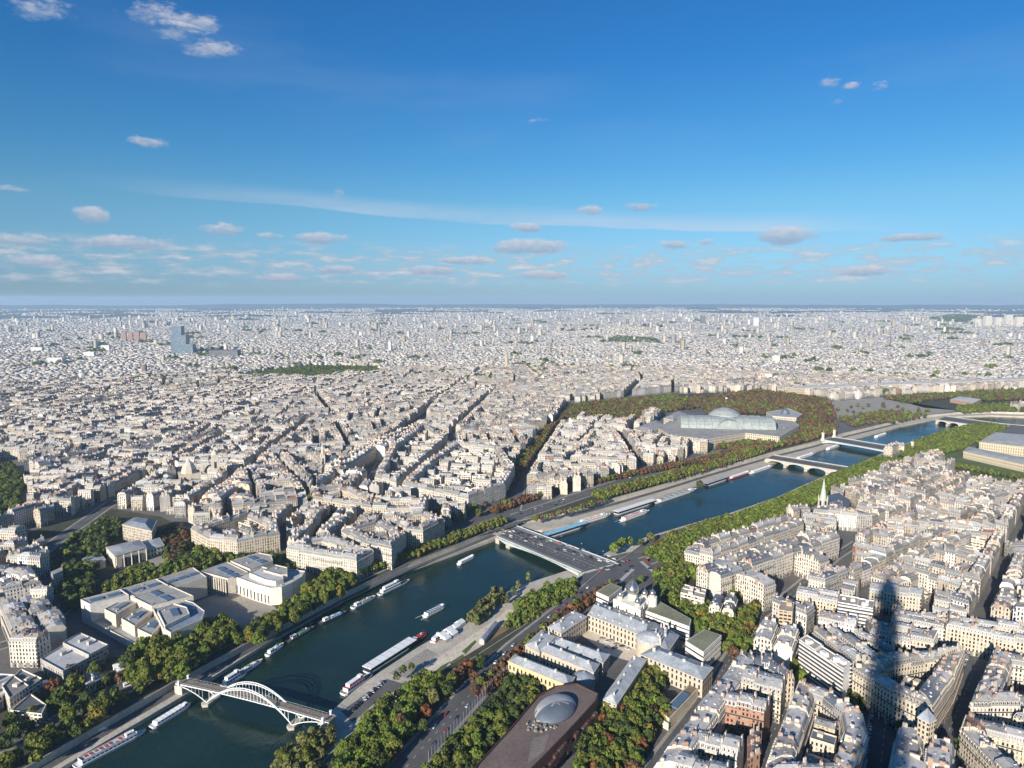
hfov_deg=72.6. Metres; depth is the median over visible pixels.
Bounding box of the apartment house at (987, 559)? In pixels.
[975,554,990,585]
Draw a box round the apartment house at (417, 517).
[411,506,426,525]
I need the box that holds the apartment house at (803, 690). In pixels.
[794,681,815,733]
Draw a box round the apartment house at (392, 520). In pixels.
[387,516,399,524]
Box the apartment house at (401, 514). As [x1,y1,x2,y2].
[385,510,405,519]
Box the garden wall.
[646,709,668,730]
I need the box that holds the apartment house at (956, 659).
[937,654,961,697]
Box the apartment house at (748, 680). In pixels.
[741,665,759,693]
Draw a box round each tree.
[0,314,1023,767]
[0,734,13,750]
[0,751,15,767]
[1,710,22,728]
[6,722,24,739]
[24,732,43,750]
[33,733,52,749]
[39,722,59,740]
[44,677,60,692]
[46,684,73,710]
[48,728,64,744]
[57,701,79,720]
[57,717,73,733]
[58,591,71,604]
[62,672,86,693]
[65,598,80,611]
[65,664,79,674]
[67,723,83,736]
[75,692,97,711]
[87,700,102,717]
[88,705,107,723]
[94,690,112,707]
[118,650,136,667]
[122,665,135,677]
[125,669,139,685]
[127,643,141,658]
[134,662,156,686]
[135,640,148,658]
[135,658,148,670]
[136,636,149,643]
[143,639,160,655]
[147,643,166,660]
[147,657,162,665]
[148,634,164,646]
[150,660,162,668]
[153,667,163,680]
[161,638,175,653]
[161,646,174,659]
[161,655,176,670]
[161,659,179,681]
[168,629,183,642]
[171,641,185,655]
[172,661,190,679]
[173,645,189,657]
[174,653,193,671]
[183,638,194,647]
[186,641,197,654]
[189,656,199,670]
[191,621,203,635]
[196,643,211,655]
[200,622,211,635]
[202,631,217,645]
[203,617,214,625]
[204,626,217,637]
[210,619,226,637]
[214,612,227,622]
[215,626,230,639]
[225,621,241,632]
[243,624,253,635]
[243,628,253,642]
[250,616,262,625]
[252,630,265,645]
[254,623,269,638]
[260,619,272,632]
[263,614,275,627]
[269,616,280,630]
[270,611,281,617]
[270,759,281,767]
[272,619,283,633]
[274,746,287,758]
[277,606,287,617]
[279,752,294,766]
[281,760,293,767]
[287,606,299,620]
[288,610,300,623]
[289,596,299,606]
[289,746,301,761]
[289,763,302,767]
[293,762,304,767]
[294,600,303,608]
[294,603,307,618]
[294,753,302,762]
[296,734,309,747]
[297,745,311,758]
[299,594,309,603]
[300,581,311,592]
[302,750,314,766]
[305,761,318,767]
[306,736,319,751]
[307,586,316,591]
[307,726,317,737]
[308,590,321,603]
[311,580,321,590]
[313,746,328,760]
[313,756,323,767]
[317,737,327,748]
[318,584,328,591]
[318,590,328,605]
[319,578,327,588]
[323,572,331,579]
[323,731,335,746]
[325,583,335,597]
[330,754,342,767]
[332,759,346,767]
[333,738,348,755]
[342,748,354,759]
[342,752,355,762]
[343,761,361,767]
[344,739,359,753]
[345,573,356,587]
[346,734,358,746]
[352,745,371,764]
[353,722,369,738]
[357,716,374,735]
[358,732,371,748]
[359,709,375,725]
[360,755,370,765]
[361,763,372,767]
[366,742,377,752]
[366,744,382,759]
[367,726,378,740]
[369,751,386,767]
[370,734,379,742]
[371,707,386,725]
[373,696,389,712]
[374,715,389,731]
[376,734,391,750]
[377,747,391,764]
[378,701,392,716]
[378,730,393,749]
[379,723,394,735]
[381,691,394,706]
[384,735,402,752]
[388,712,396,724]
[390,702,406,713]
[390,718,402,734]
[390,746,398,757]
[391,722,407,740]
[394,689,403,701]
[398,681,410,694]
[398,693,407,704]
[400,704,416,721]
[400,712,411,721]
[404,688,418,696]
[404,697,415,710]
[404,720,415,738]
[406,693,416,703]
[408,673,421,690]
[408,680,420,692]
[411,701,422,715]
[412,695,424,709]
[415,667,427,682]
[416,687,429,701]
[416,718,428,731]
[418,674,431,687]
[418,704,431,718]
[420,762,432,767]
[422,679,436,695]
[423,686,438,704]
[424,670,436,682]
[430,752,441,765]
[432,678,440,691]
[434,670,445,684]
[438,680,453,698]
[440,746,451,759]
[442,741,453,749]
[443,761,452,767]
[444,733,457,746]
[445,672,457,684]
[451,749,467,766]
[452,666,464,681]
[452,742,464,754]
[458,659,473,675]
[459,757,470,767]
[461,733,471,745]
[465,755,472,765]
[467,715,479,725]
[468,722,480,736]
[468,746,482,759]
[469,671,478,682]
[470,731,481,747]
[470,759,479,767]
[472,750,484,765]
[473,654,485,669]
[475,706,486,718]
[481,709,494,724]
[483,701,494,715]
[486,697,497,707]
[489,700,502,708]
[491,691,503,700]
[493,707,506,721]
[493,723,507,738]
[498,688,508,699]
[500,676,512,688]
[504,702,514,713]
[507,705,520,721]
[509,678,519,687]
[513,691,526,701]
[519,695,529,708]
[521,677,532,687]
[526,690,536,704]
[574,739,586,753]
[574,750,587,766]
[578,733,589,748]
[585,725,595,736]
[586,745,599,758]
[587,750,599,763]
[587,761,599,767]
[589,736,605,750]
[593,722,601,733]
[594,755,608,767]
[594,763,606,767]
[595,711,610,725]
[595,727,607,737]
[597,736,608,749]
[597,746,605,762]
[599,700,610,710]
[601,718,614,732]
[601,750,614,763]
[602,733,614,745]
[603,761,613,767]
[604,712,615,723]
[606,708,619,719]
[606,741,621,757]
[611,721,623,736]
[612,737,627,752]
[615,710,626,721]
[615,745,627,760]
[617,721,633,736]
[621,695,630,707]
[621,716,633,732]
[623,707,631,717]
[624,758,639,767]
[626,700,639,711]
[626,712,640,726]
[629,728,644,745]
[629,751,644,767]
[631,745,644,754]
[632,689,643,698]
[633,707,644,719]
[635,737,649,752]
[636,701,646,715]
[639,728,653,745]
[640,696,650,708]
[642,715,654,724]
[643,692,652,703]
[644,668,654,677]
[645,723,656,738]
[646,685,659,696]
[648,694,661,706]
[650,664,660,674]
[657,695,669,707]
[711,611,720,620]
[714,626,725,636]
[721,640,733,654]
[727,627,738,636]
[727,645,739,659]
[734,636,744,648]
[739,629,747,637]
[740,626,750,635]
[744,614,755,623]
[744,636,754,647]
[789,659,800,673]
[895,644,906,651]
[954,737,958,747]
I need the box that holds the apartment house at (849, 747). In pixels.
[837,738,864,767]
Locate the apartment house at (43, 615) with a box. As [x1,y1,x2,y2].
[36,606,67,633]
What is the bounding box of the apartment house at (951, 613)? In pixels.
[946,611,962,621]
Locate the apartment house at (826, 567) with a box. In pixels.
[823,564,848,575]
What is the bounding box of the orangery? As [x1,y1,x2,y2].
[950,396,980,404]
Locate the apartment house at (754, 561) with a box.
[741,553,763,573]
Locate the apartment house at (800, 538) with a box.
[792,533,807,542]
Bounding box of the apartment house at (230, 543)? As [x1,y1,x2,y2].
[223,531,238,553]
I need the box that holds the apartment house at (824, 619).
[818,607,833,629]
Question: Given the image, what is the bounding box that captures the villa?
[79,672,102,692]
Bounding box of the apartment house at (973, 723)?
[957,711,987,752]
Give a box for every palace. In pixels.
[81,537,164,570]
[507,602,713,713]
[633,398,798,449]
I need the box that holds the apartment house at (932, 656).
[928,647,938,677]
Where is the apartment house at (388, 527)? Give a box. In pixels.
[384,522,397,536]
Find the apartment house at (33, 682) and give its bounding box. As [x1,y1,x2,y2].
[15,669,42,697]
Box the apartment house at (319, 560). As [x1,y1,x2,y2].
[311,546,329,573]
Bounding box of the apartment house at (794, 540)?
[783,536,799,544]
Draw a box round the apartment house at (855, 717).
[839,706,868,759]
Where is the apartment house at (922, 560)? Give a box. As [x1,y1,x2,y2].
[914,554,934,566]
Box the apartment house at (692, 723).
[680,715,713,732]
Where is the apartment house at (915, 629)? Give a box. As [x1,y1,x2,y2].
[910,627,934,632]
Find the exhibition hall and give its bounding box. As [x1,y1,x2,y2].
[766,408,801,421]
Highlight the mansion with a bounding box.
[122,517,156,541]
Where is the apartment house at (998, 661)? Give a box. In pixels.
[986,654,1010,689]
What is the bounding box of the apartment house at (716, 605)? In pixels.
[708,598,722,615]
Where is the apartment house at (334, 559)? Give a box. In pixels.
[327,547,342,569]
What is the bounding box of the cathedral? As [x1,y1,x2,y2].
[613,580,656,618]
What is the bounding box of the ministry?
[963,432,1023,471]
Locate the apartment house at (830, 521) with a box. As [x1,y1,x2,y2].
[819,516,835,530]
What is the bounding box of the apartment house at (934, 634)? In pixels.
[924,630,938,649]
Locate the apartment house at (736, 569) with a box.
[707,556,742,588]
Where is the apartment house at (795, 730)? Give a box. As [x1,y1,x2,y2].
[777,720,804,760]
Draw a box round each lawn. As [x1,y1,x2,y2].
[0,540,461,767]
[27,508,229,594]
[323,584,581,767]
[434,685,543,767]
[437,661,450,670]
[450,654,463,664]
[462,640,476,653]
[525,432,838,520]
[585,693,669,767]
[661,393,765,415]
[668,576,746,625]
[882,396,1023,409]
[944,449,1023,482]
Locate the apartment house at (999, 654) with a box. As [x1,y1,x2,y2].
[989,645,1012,690]
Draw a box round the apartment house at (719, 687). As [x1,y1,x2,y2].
[711,680,733,693]
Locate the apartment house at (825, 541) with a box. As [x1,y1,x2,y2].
[812,533,831,559]
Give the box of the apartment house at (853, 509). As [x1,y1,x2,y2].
[846,507,866,512]
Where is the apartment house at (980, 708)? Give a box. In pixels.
[969,688,1002,720]
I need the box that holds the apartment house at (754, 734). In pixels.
[747,725,761,746]
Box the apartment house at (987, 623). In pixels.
[972,615,997,629]
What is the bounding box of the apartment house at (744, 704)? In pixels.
[735,690,756,740]
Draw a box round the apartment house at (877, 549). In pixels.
[870,542,885,556]
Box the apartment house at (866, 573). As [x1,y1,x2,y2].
[859,562,871,586]
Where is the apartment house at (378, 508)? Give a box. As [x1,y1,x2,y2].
[372,501,390,514]
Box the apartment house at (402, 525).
[399,519,413,533]
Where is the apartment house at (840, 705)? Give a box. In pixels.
[832,697,860,744]
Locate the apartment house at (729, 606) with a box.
[722,599,735,619]
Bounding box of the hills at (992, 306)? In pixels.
[795,305,1023,307]
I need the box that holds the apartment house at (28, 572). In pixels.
[18,568,38,580]
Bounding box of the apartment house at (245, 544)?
[237,533,253,555]
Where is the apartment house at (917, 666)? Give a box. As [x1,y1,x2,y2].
[909,648,924,680]
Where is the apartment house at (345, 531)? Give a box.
[341,526,357,540]
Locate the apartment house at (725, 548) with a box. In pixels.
[716,540,731,556]
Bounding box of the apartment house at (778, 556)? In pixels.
[764,548,783,580]
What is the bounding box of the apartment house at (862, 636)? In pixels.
[854,627,877,648]
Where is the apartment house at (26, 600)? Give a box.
[18,592,31,608]
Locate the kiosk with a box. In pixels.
[479,621,497,644]
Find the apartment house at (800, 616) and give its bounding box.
[787,595,806,636]
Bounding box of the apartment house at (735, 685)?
[720,677,741,692]
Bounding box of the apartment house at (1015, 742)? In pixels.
[1004,724,1023,766]
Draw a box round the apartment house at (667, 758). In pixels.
[653,743,692,767]
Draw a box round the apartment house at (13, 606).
[1,602,27,639]
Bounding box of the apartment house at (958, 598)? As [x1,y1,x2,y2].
[945,586,968,616]
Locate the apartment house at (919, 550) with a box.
[907,547,924,556]
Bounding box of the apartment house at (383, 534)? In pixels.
[369,529,387,539]
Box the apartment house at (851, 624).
[844,613,857,635]
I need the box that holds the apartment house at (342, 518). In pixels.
[328,514,345,527]
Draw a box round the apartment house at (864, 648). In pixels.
[855,641,878,659]
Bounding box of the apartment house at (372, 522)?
[367,515,378,533]
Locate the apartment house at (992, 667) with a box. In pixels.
[983,662,1008,690]
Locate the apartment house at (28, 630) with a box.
[8,625,33,641]
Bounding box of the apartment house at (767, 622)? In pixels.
[755,616,778,639]
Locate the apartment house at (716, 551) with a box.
[710,547,720,559]
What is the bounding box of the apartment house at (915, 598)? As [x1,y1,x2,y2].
[907,584,923,611]
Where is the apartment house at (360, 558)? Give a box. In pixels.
[354,549,364,580]
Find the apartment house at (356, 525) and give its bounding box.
[341,521,362,530]
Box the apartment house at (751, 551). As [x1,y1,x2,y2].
[747,547,758,556]
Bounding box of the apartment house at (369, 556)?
[358,549,373,576]
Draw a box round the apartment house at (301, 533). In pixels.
[292,529,304,538]
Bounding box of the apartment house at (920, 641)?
[908,629,933,650]
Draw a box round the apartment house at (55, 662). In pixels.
[40,645,88,683]
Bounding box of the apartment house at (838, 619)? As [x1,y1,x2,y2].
[831,609,847,632]
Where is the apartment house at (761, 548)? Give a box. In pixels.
[752,542,769,553]
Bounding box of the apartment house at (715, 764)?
[706,756,729,767]
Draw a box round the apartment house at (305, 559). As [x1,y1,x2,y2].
[299,544,318,572]
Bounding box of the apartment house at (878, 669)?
[850,663,883,678]
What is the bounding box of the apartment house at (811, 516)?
[802,511,818,530]
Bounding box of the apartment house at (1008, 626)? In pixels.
[996,618,1022,632]
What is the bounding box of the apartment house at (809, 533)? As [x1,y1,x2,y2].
[797,528,817,539]
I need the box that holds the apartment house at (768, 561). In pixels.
[756,550,773,578]
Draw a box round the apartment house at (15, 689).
[2,675,28,712]
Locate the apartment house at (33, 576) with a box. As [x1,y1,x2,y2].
[21,574,42,584]
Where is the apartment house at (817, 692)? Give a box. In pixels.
[799,678,831,725]
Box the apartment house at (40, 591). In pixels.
[29,582,54,606]
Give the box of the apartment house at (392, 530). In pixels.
[389,526,405,536]
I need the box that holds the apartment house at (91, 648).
[63,632,108,664]
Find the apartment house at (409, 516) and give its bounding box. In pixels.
[405,512,412,522]
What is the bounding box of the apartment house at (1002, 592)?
[995,588,1016,598]
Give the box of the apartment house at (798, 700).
[787,689,811,743]
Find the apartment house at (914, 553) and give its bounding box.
[897,550,918,559]
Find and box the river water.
[69,417,1023,767]
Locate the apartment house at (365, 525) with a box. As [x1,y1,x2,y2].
[355,519,368,534]
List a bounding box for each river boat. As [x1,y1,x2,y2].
[72,729,145,767]
[149,702,190,729]
[220,669,246,686]
[239,656,262,673]
[265,639,283,656]
[286,623,314,642]
[318,607,346,624]
[340,673,372,695]
[350,595,374,609]
[362,637,416,673]
[377,579,409,595]
[412,628,426,644]
[422,603,445,617]
[457,554,474,565]
[542,521,587,537]
[580,513,609,522]
[613,499,655,514]
[620,509,648,521]
[655,488,696,503]
[704,475,729,485]
[728,470,750,479]
[749,465,772,473]
[797,452,813,458]
[826,444,839,449]
[874,432,886,437]
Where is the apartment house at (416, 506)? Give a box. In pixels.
[408,502,423,509]
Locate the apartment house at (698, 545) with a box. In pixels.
[684,541,702,551]
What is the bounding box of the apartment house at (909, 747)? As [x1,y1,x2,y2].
[890,738,921,760]
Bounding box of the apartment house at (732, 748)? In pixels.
[720,731,743,767]
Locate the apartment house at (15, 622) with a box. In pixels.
[7,612,36,642]
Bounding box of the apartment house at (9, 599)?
[0,595,15,632]
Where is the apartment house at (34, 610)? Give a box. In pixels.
[27,601,48,621]
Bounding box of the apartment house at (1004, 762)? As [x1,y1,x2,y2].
[992,757,1023,767]
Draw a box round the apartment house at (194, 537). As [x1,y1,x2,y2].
[191,523,205,546]
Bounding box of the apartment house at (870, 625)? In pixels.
[867,619,877,632]
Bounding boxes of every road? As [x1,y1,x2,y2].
[0,526,475,753]
[0,579,99,649]
[40,534,495,767]
[45,496,117,551]
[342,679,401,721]
[367,461,381,479]
[387,583,596,767]
[454,507,543,540]
[503,403,577,511]
[510,448,729,518]
[568,423,896,516]
[577,552,663,588]
[638,457,903,563]
[641,609,771,767]
[760,679,801,767]
[779,541,854,599]
[797,645,896,767]
[937,654,988,767]
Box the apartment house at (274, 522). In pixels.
[266,519,278,527]
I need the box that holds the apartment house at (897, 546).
[885,539,903,561]
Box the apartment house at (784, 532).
[771,524,789,539]
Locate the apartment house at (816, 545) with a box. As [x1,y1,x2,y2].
[803,537,822,552]
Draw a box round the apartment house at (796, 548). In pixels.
[774,540,801,572]
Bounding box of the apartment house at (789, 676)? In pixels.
[777,662,793,706]
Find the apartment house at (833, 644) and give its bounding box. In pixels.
[824,635,844,653]
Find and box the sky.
[0,0,1023,305]
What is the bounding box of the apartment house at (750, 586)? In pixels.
[735,569,775,611]
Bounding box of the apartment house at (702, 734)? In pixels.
[691,725,709,759]
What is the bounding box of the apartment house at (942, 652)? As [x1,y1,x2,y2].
[933,642,965,669]
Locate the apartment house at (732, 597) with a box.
[724,592,737,613]
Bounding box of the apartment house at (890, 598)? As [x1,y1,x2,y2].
[883,580,899,614]
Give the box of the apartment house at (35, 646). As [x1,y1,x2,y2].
[20,629,51,667]
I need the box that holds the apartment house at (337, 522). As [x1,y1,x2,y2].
[327,517,341,537]
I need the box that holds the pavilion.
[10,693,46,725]
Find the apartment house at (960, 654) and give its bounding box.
[940,647,964,688]
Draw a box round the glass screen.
[428,669,503,761]
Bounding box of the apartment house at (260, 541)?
[251,529,267,553]
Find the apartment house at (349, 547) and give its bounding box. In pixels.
[344,541,354,551]
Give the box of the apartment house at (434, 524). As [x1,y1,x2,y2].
[425,517,438,539]
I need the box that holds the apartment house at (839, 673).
[828,654,851,700]
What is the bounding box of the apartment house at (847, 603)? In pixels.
[837,594,858,616]
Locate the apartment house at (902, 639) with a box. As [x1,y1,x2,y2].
[888,631,910,652]
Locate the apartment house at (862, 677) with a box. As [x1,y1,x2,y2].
[850,662,881,711]
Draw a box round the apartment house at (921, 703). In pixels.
[912,685,932,727]
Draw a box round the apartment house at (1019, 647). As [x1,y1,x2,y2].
[1015,633,1023,654]
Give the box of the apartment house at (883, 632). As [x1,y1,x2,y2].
[870,622,893,642]
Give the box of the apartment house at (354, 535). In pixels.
[349,528,367,545]
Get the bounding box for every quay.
[24,411,1023,767]
[288,423,1023,767]
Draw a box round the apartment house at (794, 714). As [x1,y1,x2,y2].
[781,704,809,758]
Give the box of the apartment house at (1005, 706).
[990,686,1019,725]
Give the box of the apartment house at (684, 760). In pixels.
[673,752,698,767]
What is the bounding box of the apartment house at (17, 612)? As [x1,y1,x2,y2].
[4,607,26,644]
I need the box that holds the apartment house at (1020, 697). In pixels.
[1013,691,1023,711]
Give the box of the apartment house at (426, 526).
[419,520,430,547]
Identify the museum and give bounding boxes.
[81,567,207,647]
[200,553,305,604]
[475,683,597,767]
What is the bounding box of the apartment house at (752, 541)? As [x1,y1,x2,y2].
[745,535,757,549]
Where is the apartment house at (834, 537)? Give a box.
[821,530,839,560]
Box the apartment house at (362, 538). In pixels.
[358,532,370,545]
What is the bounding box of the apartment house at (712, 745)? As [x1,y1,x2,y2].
[704,730,724,760]
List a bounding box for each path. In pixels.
[390,649,437,678]
[422,609,513,673]
[485,624,512,643]
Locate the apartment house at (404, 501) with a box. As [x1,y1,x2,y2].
[400,497,410,505]
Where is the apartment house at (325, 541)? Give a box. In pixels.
[322,534,329,548]
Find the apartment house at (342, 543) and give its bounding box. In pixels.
[337,536,353,548]
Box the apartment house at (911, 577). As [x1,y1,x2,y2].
[900,569,918,586]
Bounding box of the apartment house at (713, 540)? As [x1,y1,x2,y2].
[704,534,719,548]
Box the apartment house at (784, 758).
[765,753,793,767]
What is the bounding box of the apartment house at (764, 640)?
[752,625,775,656]
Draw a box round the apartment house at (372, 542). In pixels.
[365,536,377,563]
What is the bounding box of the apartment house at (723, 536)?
[712,530,731,543]
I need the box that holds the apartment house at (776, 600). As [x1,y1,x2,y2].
[771,592,787,624]
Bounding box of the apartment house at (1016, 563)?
[1008,558,1023,577]
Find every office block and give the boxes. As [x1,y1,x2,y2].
[596,583,621,606]
[646,600,690,640]
[685,629,721,665]
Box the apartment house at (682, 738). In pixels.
[664,729,699,755]
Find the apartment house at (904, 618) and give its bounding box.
[891,610,917,626]
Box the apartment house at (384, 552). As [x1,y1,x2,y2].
[377,536,391,569]
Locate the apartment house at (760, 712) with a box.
[749,693,770,744]
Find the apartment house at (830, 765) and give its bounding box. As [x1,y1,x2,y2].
[820,759,848,767]
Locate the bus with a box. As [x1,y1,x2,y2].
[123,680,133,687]
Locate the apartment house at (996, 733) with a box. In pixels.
[970,716,1006,755]
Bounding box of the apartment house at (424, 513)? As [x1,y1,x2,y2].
[422,508,432,521]
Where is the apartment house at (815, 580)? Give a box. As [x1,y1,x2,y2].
[808,569,824,588]
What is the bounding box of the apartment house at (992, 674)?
[980,669,1006,688]
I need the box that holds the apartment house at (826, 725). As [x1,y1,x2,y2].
[814,713,836,735]
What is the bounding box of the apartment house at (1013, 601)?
[993,596,1019,620]
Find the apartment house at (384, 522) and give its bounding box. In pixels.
[379,518,390,531]
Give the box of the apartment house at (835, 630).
[826,623,844,640]
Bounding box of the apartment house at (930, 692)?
[919,679,941,734]
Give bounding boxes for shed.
[42,680,48,689]
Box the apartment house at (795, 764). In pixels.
[773,756,806,767]
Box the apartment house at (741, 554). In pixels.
[732,548,748,562]
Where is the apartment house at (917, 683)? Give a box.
[901,675,923,690]
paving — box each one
[148,551,188,565]
[195,594,275,626]
[582,620,636,660]
[832,397,956,422]
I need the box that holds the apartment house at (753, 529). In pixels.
[745,525,757,533]
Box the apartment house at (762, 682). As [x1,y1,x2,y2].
[754,669,771,697]
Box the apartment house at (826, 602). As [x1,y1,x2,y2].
[815,590,838,620]
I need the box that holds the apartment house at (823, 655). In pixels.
[813,646,835,689]
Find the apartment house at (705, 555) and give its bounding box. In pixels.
[699,545,712,564]
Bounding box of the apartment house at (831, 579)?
[820,570,838,590]
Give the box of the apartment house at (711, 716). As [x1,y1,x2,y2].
[690,706,719,733]
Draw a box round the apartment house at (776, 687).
[768,673,785,723]
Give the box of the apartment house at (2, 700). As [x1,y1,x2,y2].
[0,677,9,709]
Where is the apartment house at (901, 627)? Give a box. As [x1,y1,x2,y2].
[890,620,914,633]
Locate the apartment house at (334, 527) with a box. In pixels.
[324,521,337,536]
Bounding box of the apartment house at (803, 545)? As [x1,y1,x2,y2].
[797,540,811,550]
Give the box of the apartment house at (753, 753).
[747,736,761,767]
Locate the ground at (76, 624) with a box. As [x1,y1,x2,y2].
[0,306,1023,767]
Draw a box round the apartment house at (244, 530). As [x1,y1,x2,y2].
[239,524,254,535]
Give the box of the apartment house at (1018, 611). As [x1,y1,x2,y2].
[1012,599,1023,621]
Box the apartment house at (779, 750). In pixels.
[766,742,796,764]
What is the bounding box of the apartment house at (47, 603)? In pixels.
[27,596,52,609]
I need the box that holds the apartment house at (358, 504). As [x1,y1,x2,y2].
[349,497,362,518]
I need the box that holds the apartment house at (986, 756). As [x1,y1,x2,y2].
[975,743,1005,767]
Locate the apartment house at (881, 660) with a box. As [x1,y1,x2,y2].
[864,650,893,678]
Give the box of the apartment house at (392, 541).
[386,534,396,569]
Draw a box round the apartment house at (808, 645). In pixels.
[798,635,822,683]
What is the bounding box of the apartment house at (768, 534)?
[758,527,773,542]
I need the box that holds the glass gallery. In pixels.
[570,730,589,754]
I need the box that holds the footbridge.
[174,675,335,730]
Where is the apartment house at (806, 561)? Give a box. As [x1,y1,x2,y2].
[794,548,829,579]
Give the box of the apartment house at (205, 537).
[202,529,214,548]
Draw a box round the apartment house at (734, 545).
[730,539,738,553]
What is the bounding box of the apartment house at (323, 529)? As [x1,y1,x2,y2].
[316,524,332,535]
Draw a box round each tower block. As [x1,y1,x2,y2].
[31,347,43,350]
[47,357,64,362]
[83,352,95,355]
[101,345,110,349]
[121,332,126,340]
[127,332,133,340]
[134,332,139,339]
[141,332,146,339]
[170,326,195,353]
[209,349,240,356]
[700,316,705,322]
[753,318,758,325]
[772,355,779,360]
[973,319,980,325]
[983,316,991,325]
[994,318,1001,325]
[1004,315,1012,323]
[1014,317,1023,325]
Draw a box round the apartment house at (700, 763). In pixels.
[693,758,710,767]
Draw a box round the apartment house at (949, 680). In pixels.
[932,667,954,721]
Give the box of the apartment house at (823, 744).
[809,729,836,761]
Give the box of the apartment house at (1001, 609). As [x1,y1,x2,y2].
[990,597,1012,620]
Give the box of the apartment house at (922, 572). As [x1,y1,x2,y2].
[912,560,930,588]
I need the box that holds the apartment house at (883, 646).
[873,637,894,652]
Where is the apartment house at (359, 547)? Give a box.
[351,543,373,551]
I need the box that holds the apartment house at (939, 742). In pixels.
[928,734,955,767]
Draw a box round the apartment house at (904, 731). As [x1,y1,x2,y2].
[895,721,924,756]
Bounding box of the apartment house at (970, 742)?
[957,726,996,767]
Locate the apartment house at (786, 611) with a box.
[778,600,793,630]
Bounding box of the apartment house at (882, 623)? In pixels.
[871,617,892,626]
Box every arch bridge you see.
[765,455,847,474]
[821,428,914,451]
[935,416,1009,426]
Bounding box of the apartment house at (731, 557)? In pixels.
[718,552,738,562]
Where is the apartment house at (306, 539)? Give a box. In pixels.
[295,534,310,544]
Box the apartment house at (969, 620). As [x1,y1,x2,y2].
[961,615,977,623]
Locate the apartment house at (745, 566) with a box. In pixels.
[737,562,752,571]
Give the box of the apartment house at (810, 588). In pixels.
[799,582,818,590]
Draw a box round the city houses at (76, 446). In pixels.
[0,364,1023,767]
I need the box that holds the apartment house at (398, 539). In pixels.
[392,532,400,563]
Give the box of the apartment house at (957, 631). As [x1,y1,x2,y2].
[945,618,977,654]
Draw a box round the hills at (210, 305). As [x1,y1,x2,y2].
[0,304,459,307]
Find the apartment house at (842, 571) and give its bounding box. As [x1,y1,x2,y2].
[828,565,848,590]
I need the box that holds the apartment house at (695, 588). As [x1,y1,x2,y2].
[683,584,705,597]
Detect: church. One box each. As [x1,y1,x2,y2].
[178,450,219,480]
[320,442,338,469]
[818,480,849,508]
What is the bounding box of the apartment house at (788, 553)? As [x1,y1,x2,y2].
[773,543,793,577]
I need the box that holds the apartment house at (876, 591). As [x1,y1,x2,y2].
[869,579,884,612]
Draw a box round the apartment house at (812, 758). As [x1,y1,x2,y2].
[805,748,832,762]
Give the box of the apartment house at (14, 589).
[0,578,23,601]
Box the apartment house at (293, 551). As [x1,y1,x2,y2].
[286,543,311,569]
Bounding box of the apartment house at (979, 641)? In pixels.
[967,622,995,658]
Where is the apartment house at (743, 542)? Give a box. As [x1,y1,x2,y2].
[734,535,748,551]
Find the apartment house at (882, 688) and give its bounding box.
[868,672,900,726]
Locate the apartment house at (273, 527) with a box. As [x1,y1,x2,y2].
[267,524,279,533]
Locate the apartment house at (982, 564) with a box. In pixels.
[973,558,987,589]
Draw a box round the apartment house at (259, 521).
[256,513,263,526]
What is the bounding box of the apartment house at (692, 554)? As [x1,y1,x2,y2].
[684,546,700,565]
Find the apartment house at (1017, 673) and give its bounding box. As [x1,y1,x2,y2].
[999,649,1023,689]
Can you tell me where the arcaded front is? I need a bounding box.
[790,377,1023,394]
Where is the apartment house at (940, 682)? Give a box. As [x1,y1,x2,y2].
[925,672,948,732]
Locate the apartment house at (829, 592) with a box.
[819,585,839,599]
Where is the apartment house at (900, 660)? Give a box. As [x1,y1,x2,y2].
[884,647,911,682]
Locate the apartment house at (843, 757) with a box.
[832,747,859,767]
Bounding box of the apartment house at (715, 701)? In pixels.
[694,690,726,734]
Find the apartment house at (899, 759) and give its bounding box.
[888,749,927,767]
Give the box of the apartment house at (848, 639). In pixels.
[839,633,863,648]
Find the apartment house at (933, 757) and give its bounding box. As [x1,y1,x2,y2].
[922,741,953,767]
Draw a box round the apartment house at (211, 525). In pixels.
[190,521,215,530]
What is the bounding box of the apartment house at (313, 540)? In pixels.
[305,536,317,547]
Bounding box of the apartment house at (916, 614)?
[901,607,921,617]
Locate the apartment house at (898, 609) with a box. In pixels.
[890,603,905,618]
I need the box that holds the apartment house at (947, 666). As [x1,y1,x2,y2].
[933,660,958,709]
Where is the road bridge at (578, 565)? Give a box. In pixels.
[495,525,614,576]
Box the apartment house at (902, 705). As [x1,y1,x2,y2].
[891,681,914,729]
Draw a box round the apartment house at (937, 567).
[929,560,947,574]
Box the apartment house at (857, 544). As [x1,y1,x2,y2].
[852,540,871,562]
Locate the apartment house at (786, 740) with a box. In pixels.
[771,732,798,757]
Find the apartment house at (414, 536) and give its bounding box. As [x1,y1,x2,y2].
[406,523,422,548]
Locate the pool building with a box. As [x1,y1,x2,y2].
[661,684,697,727]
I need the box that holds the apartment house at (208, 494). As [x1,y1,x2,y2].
[202,489,227,512]
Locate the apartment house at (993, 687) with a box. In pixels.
[968,682,1000,711]
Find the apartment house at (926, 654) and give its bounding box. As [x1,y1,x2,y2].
[916,647,929,681]
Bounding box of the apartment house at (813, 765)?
[802,759,823,767]
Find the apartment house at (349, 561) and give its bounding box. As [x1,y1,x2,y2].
[342,548,356,576]
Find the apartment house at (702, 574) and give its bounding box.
[696,563,718,595]
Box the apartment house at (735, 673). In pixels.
[723,666,743,683]
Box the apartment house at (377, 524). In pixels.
[375,517,380,532]
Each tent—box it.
[430,632,439,642]
[437,631,446,640]
[439,633,451,642]
[442,626,453,631]
[447,628,457,637]
[451,622,460,630]
[455,618,465,626]
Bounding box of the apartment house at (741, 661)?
[729,655,755,668]
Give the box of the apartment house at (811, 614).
[803,598,815,634]
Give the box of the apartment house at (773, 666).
[768,656,779,673]
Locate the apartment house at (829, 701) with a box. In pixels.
[821,689,842,720]

